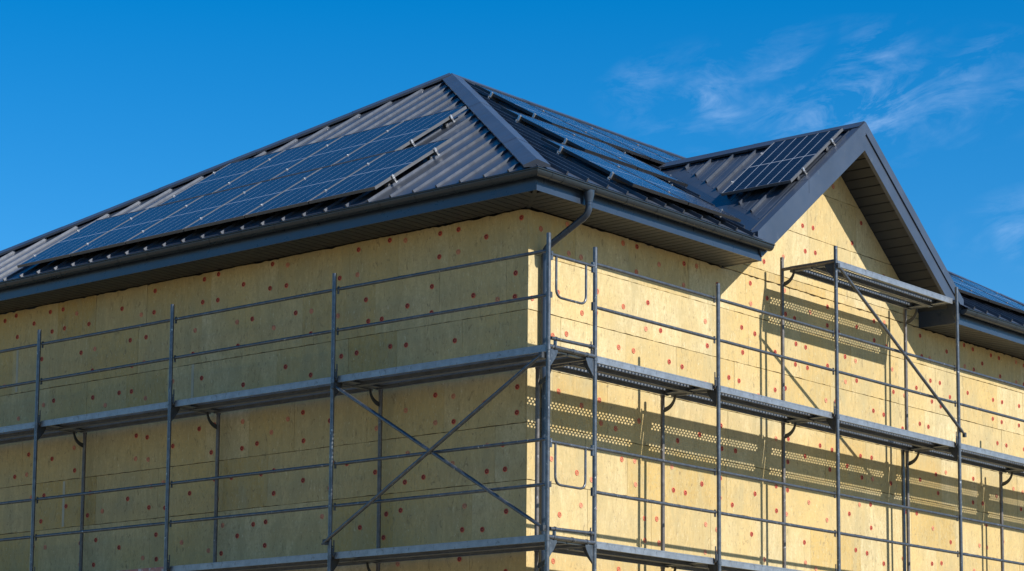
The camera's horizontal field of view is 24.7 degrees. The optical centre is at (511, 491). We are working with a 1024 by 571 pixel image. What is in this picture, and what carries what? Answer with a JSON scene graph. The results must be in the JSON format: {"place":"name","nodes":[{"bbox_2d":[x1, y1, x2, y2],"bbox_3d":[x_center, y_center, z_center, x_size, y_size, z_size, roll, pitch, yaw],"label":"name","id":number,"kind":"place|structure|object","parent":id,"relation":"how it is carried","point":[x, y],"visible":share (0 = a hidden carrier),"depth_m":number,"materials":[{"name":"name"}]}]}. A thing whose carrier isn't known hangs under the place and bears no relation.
{"place":"outdoors","nodes":[
{"label":"outdoors","id":0,"kind":"place"},
{"bbox_2d":[0,73,1023,570],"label":"house","id":1,"kind":"structure","parent":0,"point":[492,181],"depth_m":28.62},
{"bbox_2d":[17,208,147,267],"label":"solar panel","id":2,"kind":"object","parent":1,"relation":"attached to","point":[73,242],"visible":0.91,"depth_m":30.83,"materials":[{"name":"blue glass"}]},
{"bbox_2d":[70,196,201,255],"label":"solar panel","id":3,"kind":"object","parent":1,"relation":"attached to","point":[120,234],"visible":0.91,"depth_m":30.14,"materials":[{"name":"blue glass"}]},
{"bbox_2d":[125,182,260,243],"bbox_3d":[-4.002,-3.494,29.523,1.099,0.135,1.560,-6,24,40],"label":"solar panel","id":4,"kind":"object","parent":1,"relation":"attached to","point":[180,220],"visible":0.86,"depth_m":29.45,"materials":[{"name":"blue glass"}]},
{"bbox_2d":[157,150,283,205],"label":"solar panel","id":5,"kind":"object","parent":1,"relation":"attached to","point":[219,179],"visible":0.88,"depth_m":31.21,"materials":[{"name":"blue glass"}]},
{"bbox_2d":[184,168,320,230],"bbox_3d":[-3.176,-3.578,28.834,1.099,0.135,1.560,-6,24,40],"label":"solar panel","id":6,"kind":"object","parent":1,"relation":"attached to","point":[246,202],"visible":0.91,"depth_m":28.76,"materials":[{"name":"blue glass"}]},
{"bbox_2d":[213,136,341,192],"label":"solar panel","id":7,"kind":"object","parent":1,"relation":"attached to","point":[276,165],"visible":0.78,"depth_m":30.52,"materials":[{"name":"blue glass"}]},
{"bbox_2d":[244,153,384,217],"bbox_3d":[-2.350,-3.661,28.145,1.099,0.135,1.560,-6,24,40],"label":"solar panel","id":8,"kind":"object","parent":1,"relation":"attached to","point":[310,187],"visible":0.9,"depth_m":28.07,"materials":[{"name":"blue glass"}]},
{"bbox_2d":[271,121,402,179],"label":"solar panel","id":9,"kind":"object","parent":1,"relation":"attached to","point":[335,151],"visible":0.8,"depth_m":29.83,"materials":[{"name":"blue glass"}]},
{"bbox_2d":[308,138,451,203],"bbox_3d":[-1.520,-3.747,27.451,1.110,0.138,1.560,-6,24,40],"label":"solar panel","id":10,"kind":"object","parent":1,"relation":"attached to","point":[385,169],"visible":1,"depth_m":27.35,"materials":[{"name":"blue glass"}]},
{"bbox_2d":[333,106,466,164],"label":"solar panel","id":11,"kind":"object","parent":1,"relation":"attached to","point":[404,134],"visible":0.93,"depth_m":29.11,"materials":[{"name":"blue glass"}]},
{"bbox_2d":[474,84,601,141],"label":"solar panel","id":12,"kind":"object","parent":1,"relation":"attached to","point":[533,111],"visible":0.84,"depth_m":31.29,"materials":[{"name":"blue glass"}]},
{"bbox_2d":[501,107,637,169],"bbox_3d":[0.699,-4.417,29.355,1.560,0.138,1.123,33,15,38],"label":"solar panel","id":13,"kind":"object","parent":1,"relation":"attached to","point":[571,140],"visible":0.92,"depth_m":29.19,"materials":[{"name":"blue glass"}]},
{"bbox_2d":[528,103,649,159],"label":"solar panel","id":14,"kind":"object","parent":1,"relation":"attached to","point":[604,138],"visible":0.73,"depth_m":32.16,"materials":[{"name":"blue glass"}]},
{"bbox_2d":[540,137,688,204],"bbox_3d":[1.177,-3.718,27.259,1.560,0.138,1.123,33,15,38],"label":"solar panel","id":15,"kind":"object","parent":1,"relation":"attached to","point":[617,174],"visible":0.94,"depth_m":27.09,"materials":[{"name":"blue glass"}]},
{"bbox_2d":[557,126,687,186],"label":"solar panel","id":16,"kind":"object","parent":1,"relation":"attached to","point":[648,169],"visible":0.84,"depth_m":30.09,"materials":[{"name":"blue glass"}]},
{"bbox_2d":[578,121,669,164],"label":"solar panel","id":17,"kind":"object","parent":1,"relation":"attached to","point":[656,158],"visible":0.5,"depth_m":33.04,"materials":[{"name":"blue glass"}]},
{"bbox_2d":[622,137,678,160],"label":"solar panel","id":18,"kind":"object","parent":1,"relation":"attached to","point":[664,155],"visible":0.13,"depth_m":34.09,"materials":[{"name":"blue glass"}]},
{"bbox_2d":[598,156,740,221],"bbox_3d":[1.882,-3.604,28.091,1.560,0.138,1.110,33,15,38],"label":"solar panel","id":19,"kind":"object","parent":1,"relation":"attached to","point":[695,202],"visible":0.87,"depth_m":28.00,"materials":[{"name":"blue glass"}]},
{"bbox_2d":[721,128,842,195],"bbox_3d":[3.502,-4.228,30.122,1.134,0.138,1.560,-6,28,40],"label":"solar panel","id":20,"kind":"object","parent":1,"relation":"attached to","point":[781,162],"visible":1,"depth_m":30.04,"materials":[{"name":"blue glass"}]},
{"bbox_2d":[954,282,988,300],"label":"solar panel","id":21,"kind":"object","parent":1,"relation":"attached to","point":[964,291],"visible":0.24,"depth_m":33.41,"materials":[{"name":"blue glass"}]},
{"bbox_2d":[950,275,1023,313],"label":"solar panel","id":22,"kind":"object","parent":1,"relation":"attached to","point":[996,301],"visible":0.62,"depth_m":34.28,"materials":[{"name":"blue glass"}]},
{"bbox_2d":[950,274,1023,313],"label":"solar panel","id":23,"kind":"object","parent":1,"relation":"attached to","point":[998,296],"visible":0.52,"depth_m":35.39,"materials":[{"name":"blue glass"}]},
{"bbox_2d":[0,0,1023,302],"label":"sky","id":24,"kind":"structure","parent":0,"point":[105,104],"materials":[{"name":"blue"}]},
{"label":"ground","id":25,"kind":"structure","parent":0,"visible":0},
{"bbox_2d":[0,232,1023,570],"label":"scaffold","id":26,"kind":"object","parent":25,"relation":"on","point":[550,356],"visible":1,"depth_m":27.06,"materials":[{"name":"metal"}]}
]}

